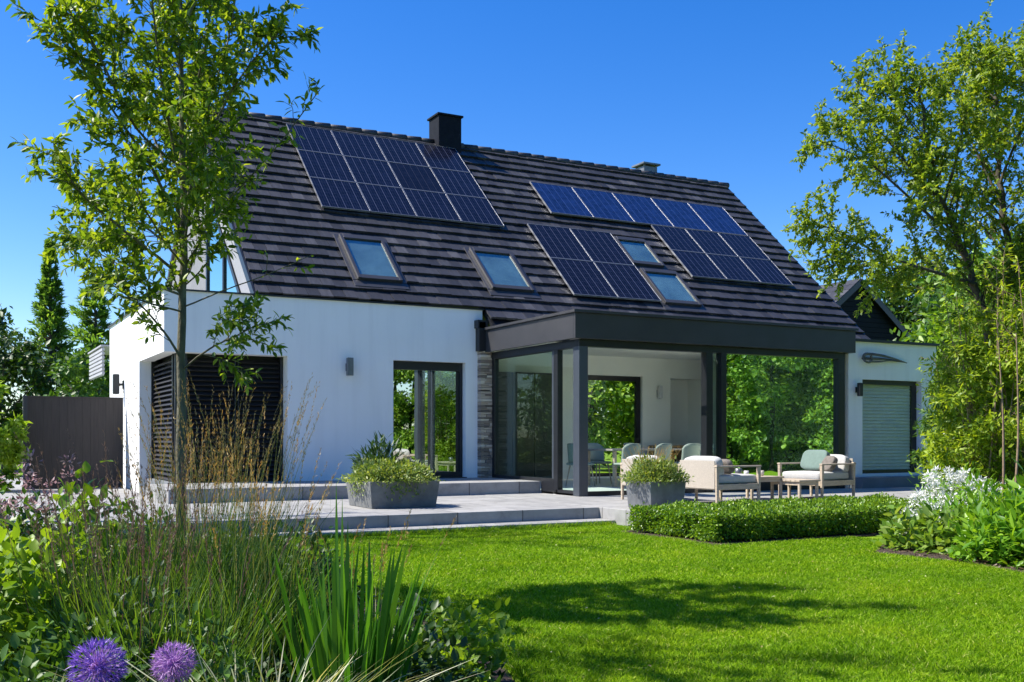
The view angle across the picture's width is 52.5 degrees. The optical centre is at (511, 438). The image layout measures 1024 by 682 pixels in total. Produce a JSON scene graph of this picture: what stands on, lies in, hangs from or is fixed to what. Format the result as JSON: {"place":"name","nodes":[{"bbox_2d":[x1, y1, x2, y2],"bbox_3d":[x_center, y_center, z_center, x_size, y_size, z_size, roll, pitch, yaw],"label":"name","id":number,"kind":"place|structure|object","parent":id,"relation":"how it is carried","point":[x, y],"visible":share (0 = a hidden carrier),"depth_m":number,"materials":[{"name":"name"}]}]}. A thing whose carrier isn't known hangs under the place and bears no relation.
{"place":"outdoors","nodes":[
{"label":"outdoors","id":0,"kind":"place"},
{"bbox_2d":[0,477,145,500],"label":"side path","id":1,"kind":"structure","parent":0,"point":[9,494],"depth_m":19.58,"materials":[{"name":"grey concrete"}]},
{"bbox_2d":[2,495,598,543],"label":"terrace","id":2,"kind":"structure","parent":0,"point":[467,509],"depth_m":14.40,"materials":[{"name":"grey concrete"}]},
{"bbox_2d":[146,477,539,503],"bbox_3d":[-2.856,0.900,18.311,6.540,0.240,2.090,0,0,-28],"label":"step","id":3,"kind":"object","parent":2,"relation":"on","point":[465,486],"visible":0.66,"depth_m":17.57,"materials":[{"name":"grey concrete"}]},
{"bbox_2d":[346,480,439,508],"bbox_3d":[-1.770,0.806,15.346,1.078,0.385,1.038,0,0,-28],"label":"planter","id":4,"kind":"object","parent":2,"relation":"on","point":[375,495],"visible":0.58,"depth_m":14.93,"materials":[{"name":"concrete"}]},
{"bbox_2d":[345,431,407,481],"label":"leafy plant","id":5,"kind":"object","parent":4,"relation":"in","point":[373,449],"visible":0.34,"depth_m":15.48,"materials":[{"name":"green plant"}]},
{"bbox_2d":[336,453,444,499],"bbox_3d":[-1.783,0.558,15.338,1.537,0.706,1.624,0,0,-28],"label":"trailing plant","id":6,"kind":"object","parent":4,"relation":"in","point":[405,471],"visible":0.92,"depth_m":14.96,"materials":[{"name":"green plant"}]},
{"bbox_2d":[90,550,514,681],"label":"planting bed soil","id":7,"kind":"structure","parent":0,"point":[506,678],"depth_m":5.45,"materials":[{"name":"brown soil"}]},
{"bbox_2d":[0,632,69,681],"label":"garden shrub","id":8,"kind":"object","parent":7,"relation":"on","point":[16,660],"visible":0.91,"depth_m":3.72,"materials":[{"name":"green plant"}]},
{"bbox_2d":[0,447,110,631],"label":"pink flower shrub","id":9,"kind":"object","parent":7,"relation":"on","point":[9,507],"visible":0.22,"depth_m":5.88,"materials":[{"name":"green plant"}]},
{"bbox_2d":[0,519,112,681],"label":"garden shrub","id":10,"kind":"object","parent":7,"relation":"on","point":[8,565],"visible":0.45,"depth_m":4.44,"materials":[{"name":"green plant"}]},
{"bbox_2d":[0,460,149,671],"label":"garden shrub","id":11,"kind":"object","parent":7,"relation":"on","point":[87,486],"visible":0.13,"depth_m":5.19,"materials":[{"name":"green plant"}]},
{"bbox_2d":[16,606,171,681],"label":"garden shrub","id":12,"kind":"object","parent":7,"relation":"on","point":[59,648],"visible":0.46,"depth_m":4.03,"materials":[{"name":"green plant"}]},
{"bbox_2d":[65,635,129,681],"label":"allium flower","id":13,"kind":"object","parent":7,"relation":"on","point":[98,668],"visible":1,"depth_m":2.74,"materials":[{"name":"purple plant"}]},
{"bbox_2d":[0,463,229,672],"bbox_3d":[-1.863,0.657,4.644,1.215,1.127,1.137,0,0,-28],"label":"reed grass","id":14,"kind":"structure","parent":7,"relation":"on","point":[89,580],"depth_m":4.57,"materials":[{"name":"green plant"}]},
{"bbox_2d":[51,557,196,681],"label":"garden shrub","id":15,"kind":"object","parent":7,"relation":"on","point":[141,596],"visible":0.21,"depth_m":4.29,"materials":[{"name":"green plant"}]},
{"bbox_2d":[14,427,248,643],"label":"reed grass","id":16,"kind":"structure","parent":7,"relation":"on","point":[114,553],"depth_m":4.90,"materials":[{"name":"plant"}]},
{"bbox_2d":[76,488,210,591],"bbox_3d":[-2.622,0.789,7.574,1.554,0.946,1.434,0,0,-28],"label":"garden shrub","id":17,"kind":"object","parent":7,"relation":"on","point":[126,506],"visible":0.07,"depth_m":7.46,"materials":[{"name":"green plant"}]},
{"bbox_2d":[5,489,318,681],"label":"reed grass","id":18,"kind":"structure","parent":7,"relation":"on","point":[221,632],"depth_m":4.34,"materials":[{"name":"green plant"}]},
{"bbox_2d":[5,0,324,556],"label":"young tree","id":19,"kind":"object","parent":7,"relation":"on","point":[192,171],"visible":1,"depth_m":7.21,"materials":[{"name":"green plant"}]},
{"bbox_2d":[149,640,198,681],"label":"allium flower","id":20,"kind":"object","parent":7,"relation":"on","point":[174,663],"visible":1,"depth_m":3.18,"materials":[{"name":"purple plant"}]},
{"bbox_2d":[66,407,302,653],"bbox_3d":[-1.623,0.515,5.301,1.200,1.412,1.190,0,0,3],"label":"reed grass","id":21,"kind":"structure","parent":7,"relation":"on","point":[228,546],"depth_m":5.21,"materials":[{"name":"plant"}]},
{"bbox_2d":[150,600,280,681],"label":"garden shrub","id":22,"kind":"object","parent":7,"relation":"on","point":[226,671],"visible":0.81,"depth_m":3.98,"materials":[{"name":"green plant"}]},
{"bbox_2d":[119,371,380,681],"bbox_3d":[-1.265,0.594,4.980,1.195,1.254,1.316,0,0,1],"label":"reed grass","id":23,"kind":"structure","parent":7,"relation":"on","point":[275,646],"depth_m":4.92,"materials":[{"name":"plant"}]},
{"bbox_2d":[5,530,506,681],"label":"ground cover","id":24,"kind":"object","parent":7,"relation":"on","point":[418,612],"visible":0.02,"depth_m":5.67,"materials":[{"name":"green plant"}]},
{"bbox_2d":[39,616,488,681],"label":"silver sedge","id":25,"kind":"object","parent":7,"relation":"on","point":[303,677],"visible":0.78,"depth_m":3.80,"materials":[{"name":"plant"}]},
{"bbox_2d":[208,513,345,614],"bbox_3d":[-1.487,0.854,6.631,1.066,0.793,1.053,0,0,15],"label":"garden shrub","id":26,"kind":"object","parent":7,"relation":"on","point":[312,540],"visible":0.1,"depth_m":6.60,"materials":[{"name":"green plant"}]},
{"bbox_2d":[247,487,439,681],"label":"iris clump","id":27,"kind":"object","parent":7,"relation":"on","point":[341,637],"visible":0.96,"depth_m":4.08,"materials":[{"name":"green plant"}]},
{"bbox_2d":[297,509,455,628],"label":"wispy grass","id":28,"kind":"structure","parent":7,"relation":"on","point":[382,553],"depth_m":5.40,"materials":[{"name":"green plant"}]},
{"bbox_2d":[330,593,500,681],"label":"garden shrub","id":29,"kind":"object","parent":7,"relation":"on","point":[439,662],"visible":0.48,"depth_m":4.43,"materials":[{"name":"green plant"}]},
{"bbox_2d":[377,595,515,681],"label":"garden shrub","id":30,"kind":"object","parent":7,"relation":"on","point":[498,656],"visible":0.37,"depth_m":5.03,"materials":[{"name":"green plant"}]},
{"bbox_2d":[0,440,621,477],"bbox_3d":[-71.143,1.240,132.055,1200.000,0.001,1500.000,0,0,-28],"label":"ground","id":31,"kind":"structure","parent":0,"point":[603,469],"depth_m":44.22,"materials":[{"name":"green soil"}]},
{"bbox_2d":[0,380,32,490],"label":"background bush","id":32,"kind":"object","parent":31,"relation":"on","point":[11,451],"visible":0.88,"depth_m":19.96,"materials":[{"name":"green plant"}]},
{"bbox_2d":[0,326,68,473],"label":"background tree","id":33,"kind":"object","parent":31,"relation":"on","point":[21,358],"visible":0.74,"depth_m":33.72,"materials":[{"name":"green plant"}]},
{"bbox_2d":[7,238,80,443],"bbox_3d":[-16.115,-2.882,35.926,3.202,8.208,2.907,0,0,30],"label":"conifer","id":34,"kind":"object","parent":31,"relation":"on","point":[54,316],"visible":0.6,"depth_m":35.82,"materials":[{"name":"green plant"}]},
{"bbox_2d":[23,395,122,488],"bbox_3d":[-8.979,0.180,21.305,1.900,2.080,0.090,0,0,-28],"label":"garden fence","id":35,"kind":"object","parent":31,"relation":"on","point":[85,422],"visible":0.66,"depth_m":21.29,"materials":[{"name":"wood"}]},
{"bbox_2d":[43,347,109,396],"bbox_3d":[-12.464,-0.703,30.084,2.558,3.880,2.668,0,0,-28],"label":"background tree","id":36,"kind":"object","parent":31,"relation":"on","point":[65,376],"visible":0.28,"depth_m":29.66,"materials":[{"name":"green plant"}]},
{"bbox_2d":[62,274,114,396],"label":"conifer","id":37,"kind":"object","parent":31,"relation":"on","point":[91,339],"visible":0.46,"depth_m":45.60,"materials":[{"name":"green plant"}]},
{"bbox_2d":[222,518,614,537],"bbox_3d":[-1.129,1.339,13.546,5.662,0.362,0.422,0,0,-28],"label":"step","id":38,"kind":"object","parent":31,"relation":"on","point":[454,526],"visible":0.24,"depth_m":13.74,"materials":[{"name":"grey concrete"}]},
{"bbox_2d":[588,380,633,470],"bbox_3d":[3.141,-2.461,39.757,6.242,7.415,6.699,0,0,-28],"label":"background tree","id":39,"kind":"object","parent":31,"relation":"on","point":[598,434],"visible":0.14,"depth_m":38.31,"materials":[{"name":"green plant"}]},
{"bbox_2d":[589,380,633,446],"bbox_3d":[5.819,-2.082,39.692,5.885,7.544,6.188,0,0,-28],"label":"background tree","id":40,"kind":"object","parent":31,"relation":"on","point":[628,436],"visible":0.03,"depth_m":39.30,"materials":[{"name":"green plant"}]},
{"bbox_2d":[879,240,967,342],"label":"background tree","id":41,"kind":"object","parent":31,"relation":"on","point":[914,309],"visible":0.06,"depth_m":45.23,"materials":[{"name":"green plant"}]},
{"bbox_2d":[889,231,1015,429],"bbox_3d":[15.355,-2.862,32.046,7.180,8.209,7.270,0,0,-28],"label":"background tree","id":42,"kind":"object","parent":31,"relation":"on","point":[926,306],"visible":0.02,"depth_m":32.46,"materials":[{"name":"green plant"}]},
{"bbox_2d":[900,266,1005,448],"bbox_3d":[13.471,-1.915,28.578,5.300,6.291,5.302,0,0,-15],"label":"background tree","id":43,"kind":"object","parent":31,"relation":"on","point":[922,334],"visible":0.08,"depth_m":29.06,"materials":[{"name":"green plant"}]},
{"bbox_2d":[925,223,1023,410],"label":"background tree","id":44,"kind":"object","parent":31,"relation":"on","point":[993,251],"visible":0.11,"depth_m":27.54,"materials":[{"name":"green plant"}]},
{"bbox_2d":[0,0,1023,433],"label":"sky","id":45,"kind":"structure","parent":0,"point":[726,91],"materials":[{"name":"blue"}]},
{"bbox_2d":[484,372,551,480],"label":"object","id":46,"kind":"object","parent":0,"point":[525,423],"visible":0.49,"depth_m":23.34,"materials":[{"name":"black metal"}]},
{"bbox_2d":[108,107,939,496],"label":"house","id":47,"kind":"structure","parent":0,"point":[434,329],"depth_m":20.50,"materials":[{"name":"white paint"}]},
{"bbox_2d":[206,200,240,292],"bbox_3d":[-5.817,-3.855,20.992,0.070,2.591,3.121,0,0,-28],"label":"gable window","id":48,"kind":"structure","parent":47,"relation":"in","point":[222,276],"depth_m":21.27,"materials":[{"name":"glass"}]},
{"bbox_2d":[286,124,342,154],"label":"solar panel","id":49,"kind":"object","parent":47,"relation":"attached to","point":[319,140],"visible":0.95,"depth_m":23.68,"materials":[{"name":"blue glass"}]},
{"bbox_2d":[297,149,355,181],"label":"solar panel","id":50,"kind":"object","parent":47,"relation":"attached to","point":[325,165],"visible":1,"depth_m":22.88,"materials":[{"name":"blue glass"}]},
{"bbox_2d":[309,177,370,212],"bbox_3d":[-3.676,-5.175,22.142,1.060,0.084,1.180,0,42,-28],"label":"solar panel","id":51,"kind":"object","parent":47,"relation":"attached to","point":[338,194],"visible":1,"depth_m":22.09,"materials":[{"name":"blue glass"}]},
{"bbox_2d":[331,130,386,160],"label":"solar panel","id":52,"kind":"object","parent":47,"relation":"attached to","point":[358,145],"visible":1,"depth_m":24.17,"materials":[{"name":"blue glass"}]},
{"bbox_2d":[333,233,409,289],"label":"roof window","id":53,"kind":"structure","parent":47,"relation":"in","point":[371,262],"depth_m":20.52,"materials":[{"name":"glass"}]},
{"bbox_2d":[344,156,401,187],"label":"solar panel","id":54,"kind":"object","parent":47,"relation":"attached to","point":[371,171],"visible":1,"depth_m":23.39,"materials":[{"name":"blue glass"}]},
{"bbox_2d":[357,183,416,217],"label":"solar panel","id":55,"kind":"object","parent":47,"relation":"attached to","point":[386,200],"visible":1,"depth_m":22.60,"materials":[{"name":"blue glass"}]},
{"bbox_2d":[375,137,429,166],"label":"solar panel","id":56,"kind":"object","parent":47,"relation":"attached to","point":[401,151],"visible":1,"depth_m":24.68,"materials":[{"name":"blue glass"}]},
{"bbox_2d":[388,162,444,192],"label":"solar panel","id":57,"kind":"object","parent":47,"relation":"attached to","point":[416,177],"visible":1,"depth_m":23.90,"materials":[{"name":"blue glass"}]},
{"bbox_2d":[393,361,466,477],"bbox_3d":[-1.639,-0.353,20.279,1.560,2.274,0.260,0,0,-28],"label":"window","id":58,"kind":"structure","parent":47,"relation":"in","point":[427,396],"depth_m":20.37,"materials":[{"name":"clear glass"}]},
{"bbox_2d":[402,188,461,222],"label":"solar panel","id":59,"kind":"object","parent":47,"relation":"attached to","point":[432,205],"visible":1,"depth_m":23.11,"materials":[{"name":"blue glass"}]},
{"bbox_2d":[416,143,470,172],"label":"solar panel","id":60,"kind":"object","parent":47,"relation":"attached to","point":[442,157],"visible":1,"depth_m":25.18,"materials":[{"name":"blue glass"}]},
{"bbox_2d":[430,167,486,197],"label":"solar panel","id":61,"kind":"object","parent":47,"relation":"attached to","point":[458,182],"visible":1,"depth_m":24.41,"materials":[{"name":"blue glass"}]},
{"bbox_2d":[446,193,504,226],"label":"solar panel","id":62,"kind":"object","parent":47,"relation":"attached to","point":[475,210],"visible":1,"depth_m":23.61,"materials":[{"name":"blue glass"}]},
{"bbox_2d":[464,247,540,298],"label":"roof window","id":63,"kind":"structure","parent":47,"relation":"in","point":[500,271],"depth_m":21.90,"materials":[{"name":"glass"}]},
{"bbox_2d":[527,223,592,260],"bbox_3d":[1.086,-4.464,23.822,1.140,0.084,1.390,0,42,-28],"label":"solar panel","id":64,"kind":"object","parent":47,"relation":"attached to","point":[559,242],"visible":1,"depth_m":23.78,"materials":[{"name":"blue glass"}]},
{"bbox_2d":[530,181,593,218],"bbox_3d":[1.217,-5.866,25.638,1.212,0.084,1.430,0,42,-28],"label":"solar panel","id":65,"kind":"object","parent":47,"relation":"attached to","point":[562,200],"visible":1,"depth_m":25.57,"materials":[{"name":"blue glass"}]},
{"bbox_2d":[550,257,618,298],"bbox_3d":[1.577,-3.520,22.912,1.140,0.084,1.390,0,42,-28],"label":"solar panel","id":66,"kind":"object","parent":47,"relation":"attached to","point":[583,278],"visible":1,"depth_m":22.85,"materials":[{"name":"blue glass"}]},
{"bbox_2d":[570,228,633,264],"bbox_3d":[2.099,-4.464,24.368,1.140,0.084,1.390,0,42,-28],"label":"solar panel","id":67,"kind":"object","parent":47,"relation":"attached to","point":[600,246],"visible":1,"depth_m":24.34,"materials":[{"name":"blue glass"}]},
{"bbox_2d":[572,187,634,222],"bbox_3d":[2.293,-5.866,26.218,1.212,0.084,1.430,0,42,-28],"label":"solar panel","id":68,"kind":"object","parent":47,"relation":"attached to","point":[602,205],"visible":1,"depth_m":26.16,"materials":[{"name":"blue glass"}]},
{"bbox_2d":[588,375,640,476],"bbox_3d":[2.335,-0.300,25.248,1.860,2.440,0.080,0,0,-28],"label":"rear window","id":69,"kind":"structure","parent":47,"relation":"in","point":[637,380],"depth_m":25.61,"materials":[{"name":"black metal"}]},
{"bbox_2d":[594,262,661,301],"bbox_3d":[2.589,-3.520,23.457,1.140,0.084,1.390,0,42,-28],"label":"solar panel","id":70,"kind":"object","parent":47,"relation":"attached to","point":[628,282],"visible":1,"depth_m":23.41,"materials":[{"name":"blue glass"}]},
{"bbox_2d":[613,236,667,269],"bbox_3d":[3.037,-4.393,24.830,1.100,0.965,1.041,0,0,-28],"label":"roof window","id":71,"kind":"structure","parent":47,"relation":"in","point":[641,254],"depth_m":24.86,"materials":[{"name":"glass"}]},
{"bbox_2d":[612,192,674,226],"bbox_3d":[3.369,-5.866,26.797,1.212,0.084,1.430,0,42,-28],"label":"solar panel","id":72,"kind":"object","parent":47,"relation":"attached to","point":[643,210],"visible":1,"depth_m":26.75,"materials":[{"name":"blue glass"}]},
{"bbox_2d":[637,268,707,311],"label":"roof window","id":73,"kind":"structure","parent":47,"relation":"in","point":[674,293],"depth_m":23.91,"materials":[{"name":"glass"}]},
{"bbox_2d":[651,225,704,252],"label":"solar panel","id":74,"kind":"object","parent":47,"relation":"attached to","point":[675,238],"visible":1,"depth_m":26.09,"materials":[{"name":"blue glass"}]},
{"bbox_2d":[651,198,711,231],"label":"solar panel","id":75,"kind":"object","parent":47,"relation":"attached to","point":[679,214],"visible":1,"depth_m":27.34,"materials":[{"name":"blue glass"}]},
{"bbox_2d":[671,250,726,279],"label":"solar panel","id":76,"kind":"object","parent":47,"relation":"attached to","point":[698,265],"visible":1,"depth_m":25.34,"materials":[{"name":"blue glass"}]},
{"bbox_2d":[686,229,738,256],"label":"solar panel","id":77,"kind":"object","parent":47,"relation":"attached to","point":[709,242],"visible":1,"depth_m":26.61,"materials":[{"name":"blue glass"}]},
{"bbox_2d":[688,203,747,235],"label":"solar panel","id":78,"kind":"object","parent":47,"relation":"attached to","point":[718,219],"visible":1,"depth_m":27.92,"materials":[{"name":"blue glass"}]},
{"bbox_2d":[706,253,760,283],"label":"solar panel","id":79,"kind":"object","parent":47,"relation":"attached to","point":[733,268],"visible":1,"depth_m":25.85,"materials":[{"name":"blue glass"}]},
{"bbox_2d":[719,233,770,259],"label":"solar panel","id":80,"kind":"object","parent":47,"relation":"attached to","point":[744,246],"visible":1,"depth_m":27.12,"materials":[{"name":"blue glass"}]},
{"bbox_2d":[740,257,793,286],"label":"solar panel","id":81,"kind":"object","parent":47,"relation":"attached to","point":[764,271],"visible":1,"depth_m":26.36,"materials":[{"name":"blue glass"}]},
{"bbox_2d":[862,380,915,473],"bbox_3d":[7.805,-0.240,21.641,1.730,1.920,0.140,0,0,-28],"label":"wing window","id":82,"kind":"structure","parent":47,"relation":"in","point":[888,407],"depth_m":21.68,"materials":[{"name":"black metal"}]},
{"bbox_2d":[258,519,1023,681],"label":"lawn","id":83,"kind":"structure","parent":0,"point":[822,671],"depth_m":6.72,"materials":[{"name":"green plant"}]},
{"bbox_2d":[781,0,1023,481],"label":"garden tree","id":84,"kind":"object","parent":83,"relation":"on","point":[989,73],"visible":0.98,"depth_m":14.99,"materials":[{"name":"green plant"}]},
{"bbox_2d":[906,456,990,514],"bbox_3d":[5.696,0.746,13.395,1.278,1.039,1.240,0,0,30],"label":"white flower plant","id":85,"kind":"object","parent":83,"relation":"on","point":[961,476],"visible":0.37,"depth_m":13.34,"materials":[{"name":"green plant"}]},
{"bbox_2d":[907,343,993,498],"bbox_3d":[6.974,-0.142,16.207,1.504,2.730,1.427,0,0,-28],"label":"screen shrub","id":86,"kind":"object","parent":83,"relation":"on","point":[925,418],"visible":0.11,"depth_m":16.22,"materials":[{"name":"green plant"}]},
{"bbox_2d":[909,268,1023,499],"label":"screen shrub","id":87,"kind":"object","parent":83,"relation":"on","point":[969,350],"visible":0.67,"depth_m":14.44,"materials":[{"name":"green plant"}]},
{"bbox_2d":[944,234,1023,490],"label":"screen shrub","id":88,"kind":"object","parent":83,"relation":"on","point":[1010,431],"visible":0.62,"depth_m":14.31,"materials":[{"name":"green plant"}]},
{"bbox_2d":[488,487,937,525],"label":"side terrace","id":89,"kind":"structure","parent":0,"point":[615,508],"depth_m":17.80,"materials":[{"name":"grey concrete"}]},
{"bbox_2d":[626,480,685,506],"bbox_3d":[2.056,0.802,14.886,0.619,0.385,0.619,0,0,-28],"label":"planter","id":90,"kind":"object","parent":89,"relation":"on","point":[652,493],"visible":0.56,"depth_m":14.65,"materials":[{"name":"concrete"}]},
{"bbox_2d":[618,453,694,485],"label":"trailing plant","id":91,"kind":"object","parent":90,"relation":"in","point":[674,475],"visible":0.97,"depth_m":14.67,"materials":[{"name":"green plant"}]},
{"bbox_2d":[678,456,761,502],"bbox_3d":[3.189,0.631,16.008,0.900,0.728,0.914,0,0,-30],"label":"lounge armchair","id":92,"kind":"object","parent":89,"relation":"on","point":[707,472],"visible":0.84,"depth_m":15.69,"materials":[{"name":"beige fabric"}]},
{"bbox_2d":[777,454,855,497],"bbox_3d":[5.081,0.631,17.345,0.900,0.728,0.914,0,0,-36],"label":"lounge armchair","id":93,"kind":"object","parent":89,"relation":"on","point":[842,472],"visible":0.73,"depth_m":17.15,"materials":[{"name":"white fabric"}]},
{"bbox_2d":[850,475,933,488],"bbox_3d":[8.063,0.900,21.405,2.700,0.240,0.340,0,0,-28],"label":"side step","id":94,"kind":"object","parent":89,"relation":"on","point":[882,482],"visible":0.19,"depth_m":20.96,"materials":[{"name":"grey concrete"}]},
{"bbox_2d":[625,530,882,544],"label":"hedge soil","id":95,"kind":"structure","parent":0,"point":[863,534],"depth_m":12.66,"materials":[{"name":"brown soil"}]},
{"bbox_2d":[626,491,953,542],"bbox_3d":[3.860,0.996,13.759,4.557,0.473,1.945,0,0,-28],"label":"box hedge","id":96,"kind":"object","parent":95,"relation":"on","point":[733,519],"visible":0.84,"depth_m":12.84,"materials":[{"name":"green plant"}]},
{"bbox_2d":[820,278,911,341],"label":"neighbour house","id":97,"kind":"structure","parent":0,"point":[881,321],"depth_m":39.04,"materials":[{"name":"stone"}]},
{"bbox_2d":[875,545,1023,572],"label":"flower bed soil","id":98,"kind":"structure","parent":0,"point":[905,552],"depth_m":10.77,"materials":[{"name":"brown soil"}]},
{"bbox_2d":[869,505,948,550],"bbox_3d":[4.422,1.023,11.514,0.866,0.574,0.913,0,0,-28],"label":"hosta","id":99,"kind":"object","parent":98,"relation":"on","point":[893,537],"visible":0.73,"depth_m":11.38,"materials":[{"name":"green plant"}]},
{"bbox_2d":[902,502,978,554],"bbox_3d":[4.700,1.009,11.204,0.997,0.653,0.967,0,0,8],"label":"hosta","id":100,"kind":"object","parent":98,"relation":"on","point":[942,538],"visible":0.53,"depth_m":11.07,"materials":[{"name":"green plant"}]},
{"bbox_2d":[931,470,1003,517],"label":"perennial","id":101,"kind":"object","parent":98,"relation":"on","point":[960,496],"visible":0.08,"depth_m":11.90,"materials":[{"name":"green plant"}]},
{"bbox_2d":[942,501,1023,563],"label":"perennial","id":102,"kind":"object","parent":98,"relation":"on","point":[967,547],"visible":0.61,"depth_m":10.21,"materials":[{"name":"green plant"}]},
{"bbox_2d":[948,476,1023,544],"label":"perennial","id":103,"kind":"object","parent":98,"relation":"on","point":[989,499],"visible":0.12,"depth_m":11.15,"materials":[{"name":"green plant"}]},
{"bbox_2d":[960,458,1023,567],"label":"perennial","id":104,"kind":"object","parent":98,"relation":"on","point":[1014,484],"visible":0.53,"depth_m":9.98,"materials":[{"name":"green plant"}]},
{"bbox_2d":[972,496,1023,568],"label":"perennial","id":105,"kind":"object","parent":98,"relation":"on","point":[1019,534],"visible":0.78,"depth_m":9.84,"materials":[{"name":"green plant"}]},
{"bbox_2d":[980,306,1023,499],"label":"sapling","id":106,"kind":"object","parent":98,"relation":"on","point":[1003,422],"visible":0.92,"depth_m":12.60,"materials":[{"name":"green plant"}]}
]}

